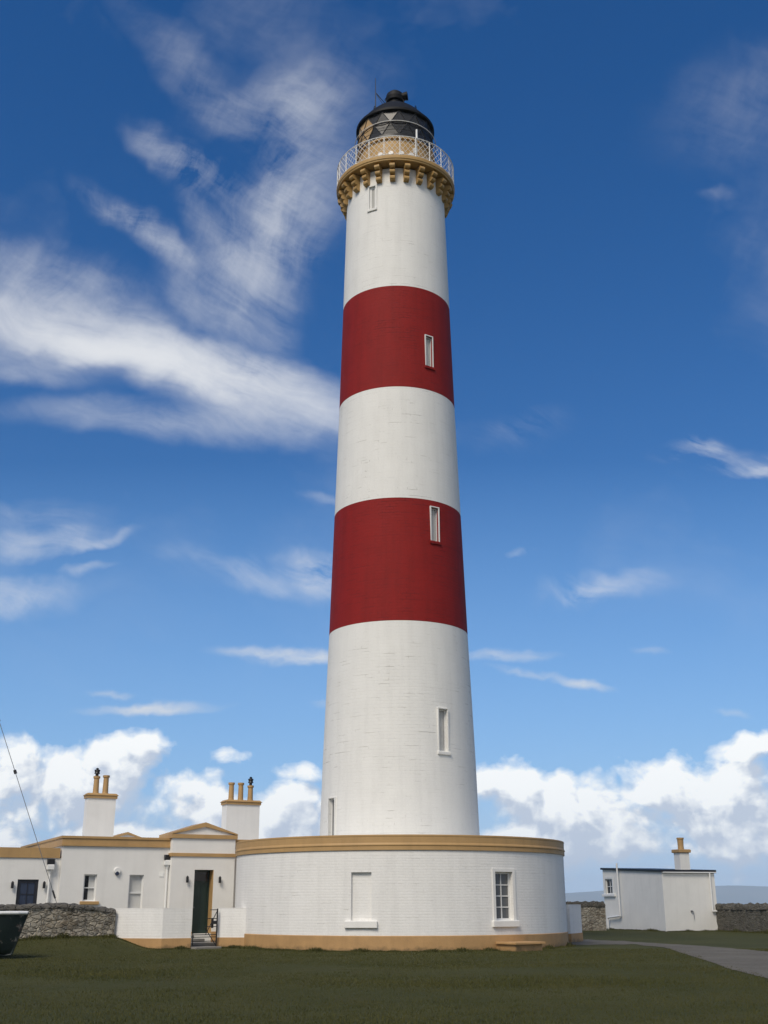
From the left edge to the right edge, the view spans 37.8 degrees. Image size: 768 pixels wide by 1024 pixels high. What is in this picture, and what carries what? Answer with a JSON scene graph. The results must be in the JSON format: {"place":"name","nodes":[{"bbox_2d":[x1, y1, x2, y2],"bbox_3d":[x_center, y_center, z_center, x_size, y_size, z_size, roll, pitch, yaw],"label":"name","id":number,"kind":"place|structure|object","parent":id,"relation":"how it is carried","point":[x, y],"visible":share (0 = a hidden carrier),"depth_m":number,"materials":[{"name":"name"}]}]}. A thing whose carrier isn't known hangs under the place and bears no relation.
{"place":"outdoors","nodes":[
{"label":"outdoors","id":0,"kind":"place"},
{"bbox_2d":[0,929,767,1023],"bbox_3d":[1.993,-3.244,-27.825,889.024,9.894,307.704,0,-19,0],"label":"ground","id":1,"kind":"structure","parent":0,"point":[738,940],"depth_m":22.64,"materials":[{"name":"green plant"}]},
{"bbox_2d":[0,911,28,956],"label":"old boat","id":2,"kind":"object","parent":1,"relation":"on","point":[12,923],"visible":1,"depth_m":34.55,"materials":[{"name":"green paint"}]},
{"bbox_2d":[0,724,56,902],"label":"stay wire","id":3,"kind":"object","parent":1,"relation":"on","point":[14,771],"visible":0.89,"depth_m":44.56,"materials":[{"name":"metal"}]},
{"bbox_2d":[0,903,115,938],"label":"stone wall","id":4,"kind":"structure","parent":1,"relation":"on","point":[51,919],"depth_m":40.74,"materials":[{"name":"grey stone"}]},
{"bbox_2d":[0,768,261,941],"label":"keepers cottage","id":5,"kind":"structure","parent":1,"relation":"on","point":[97,863],"depth_m":46.75,"materials":[{"name":"paint"}]},
{"bbox_2d":[80,874,98,904],"bbox_3d":[-11.969,15.360,45.577,0.756,1.163,0.275,9,-21,-24],"label":"window","id":6,"kind":"structure","parent":5,"relation":"in","point":[89,887],"depth_m":45.65,"materials":[{"name":"white glass"}]},
{"bbox_2d":[127,875,142,907],"bbox_3d":[-10.324,15.779,46.390,0.600,1.424,0.085,9,-21,-24],"label":"window","id":7,"kind":"structure","parent":5,"relation":"in","point":[135,881],"depth_m":46.43,"materials":[{"name":"white glass"}]},
{"bbox_2d":[114,908,191,948],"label":"garden wall","id":8,"kind":"structure","parent":1,"relation":"on","point":[157,928],"depth_m":41.79,"materials":[{"name":"white paint"}]},
{"bbox_2d":[190,935,221,948],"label":"entrance steps","id":9,"kind":"structure","parent":1,"relation":"on","point":[211,945],"depth_m":42.70,"materials":[{"name":"grey concrete"}]},
{"bbox_2d":[192,909,217,945],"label":"garden gate","id":10,"kind":"structure","parent":9,"relation":"on","point":[213,922],"depth_m":42.46,"materials":[{"name":"black paint"}]},
{"bbox_2d":[217,908,245,946],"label":"garden wall","id":11,"kind":"structure","parent":1,"relation":"on","point":[231,926],"depth_m":42.66,"materials":[{"name":"white paint"}]},
{"bbox_2d":[235,78,568,951],"bbox_3d":[0.618,-2.505,52.248,13.540,42.984,13.540,0,-19,0],"label":"lighthouse","id":12,"kind":"object","parent":1,"relation":"on","point":[399,854],"visible":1,"depth_m":46.61,"materials":[{"name":"white paint"}]},
{"bbox_2d":[327,797,335,834],"bbox_3d":[-2.045,12.446,45.124,0.221,1.857,0.539,12,-23,-32],"label":"window","id":13,"kind":"structure","parent":12,"relation":"in","point":[333,800],"depth_m":45.23,"materials":[{"name":"grey glass"}]},
{"bbox_2d":[344,872,377,927],"bbox_3d":[-0.798,13.742,39.705,1.182,1.888,0.290,-4,-20,12],"label":"blind window","id":14,"kind":"structure","parent":12,"relation":"in","point":[361,881],"depth_m":39.73,"materials":[{"name":"white paint"}]},
{"bbox_2d":[367,184,376,212],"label":"window","id":15,"kind":"structure","parent":12,"relation":"in","point":[372,191],"depth_m":54.42,"materials":[{"name":"white paint"}]},
{"bbox_2d":[424,334,434,370],"bbox_3d":[2.050,-7.333,51.609,0.545,1.737,0.255,12,-23,-31],"label":"window","id":16,"kind":"structure","parent":12,"relation":"in","point":[427,340],"depth_m":51.66,"materials":[{"name":"white glass"}]},
{"bbox_2d":[430,506,441,544],"bbox_3d":[2.176,0.601,48.605,0.565,1.729,0.264,12,-23,-31],"label":"window","id":17,"kind":"structure","parent":12,"relation":"in","point":[433,512],"depth_m":48.67,"materials":[{"name":"white glass"}]},
{"bbox_2d":[437,707,450,754],"bbox_3d":[2.360,8.907,45.463,0.614,1.888,0.307,12,-23,-31],"label":"window","id":18,"kind":"structure","parent":12,"relation":"in","point":[440,713],"depth_m":45.52,"materials":[{"name":"white glass"}]},
{"bbox_2d":[492,868,519,926],"bbox_3d":[4.326,13.991,40.637,1.172,1.997,0.320,12,-23,-32],"label":"window","id":19,"kind":"structure","parent":12,"relation":"in","point":[500,877],"depth_m":40.70,"materials":[{"name":"grey glass"}]},
{"bbox_2d":[496,941,545,951],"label":"base platform","id":20,"kind":"structure","parent":1,"relation":"on","point":[516,946],"depth_m":39.37,"materials":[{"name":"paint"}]},
{"bbox_2d":[566,904,582,941],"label":"garden wall","id":21,"kind":"structure","parent":1,"relation":"on","point":[574,922],"depth_m":48.41,"materials":[{"name":"white paint"}]},
{"bbox_2d":[566,901,606,930],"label":"stone wall","id":22,"kind":"structure","parent":1,"relation":"on","point":[593,915],"depth_m":68.45,"materials":[{"name":"grey stone"}]},
{"bbox_2d":[600,838,717,931],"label":"shed","id":23,"kind":"structure","parent":1,"relation":"on","point":[681,896],"depth_m":67.02,"materials":[{"name":"white paint"}]},
{"bbox_2d":[602,876,615,896],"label":"window","id":24,"kind":"structure","parent":23,"relation":"in","point":[609,880],"depth_m":72.19,"materials":[{"name":"white glass"}]},
{"bbox_2d":[715,902,767,931],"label":"stone wall","id":25,"kind":"structure","parent":1,"relation":"on","point":[749,917],"depth_m":63.81,"materials":[{"name":"grey stone"}]},
{"bbox_2d":[0,0,767,892],"label":"sky","id":26,"kind":"structure","parent":0,"point":[173,223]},
{"bbox_2d":[565,885,767,903],"bbox_3d":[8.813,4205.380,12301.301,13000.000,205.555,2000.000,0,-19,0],"label":"hills","id":27,"kind":"structure","parent":0,"point":[734,894],"depth_m":11750.05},
{"bbox_2d":[569,939,767,977],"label":"gravel path","id":28,"kind":"structure","parent":0,"point":[750,961],"depth_m":36.23,"materials":[{"name":"grey gravel"}]}
]}

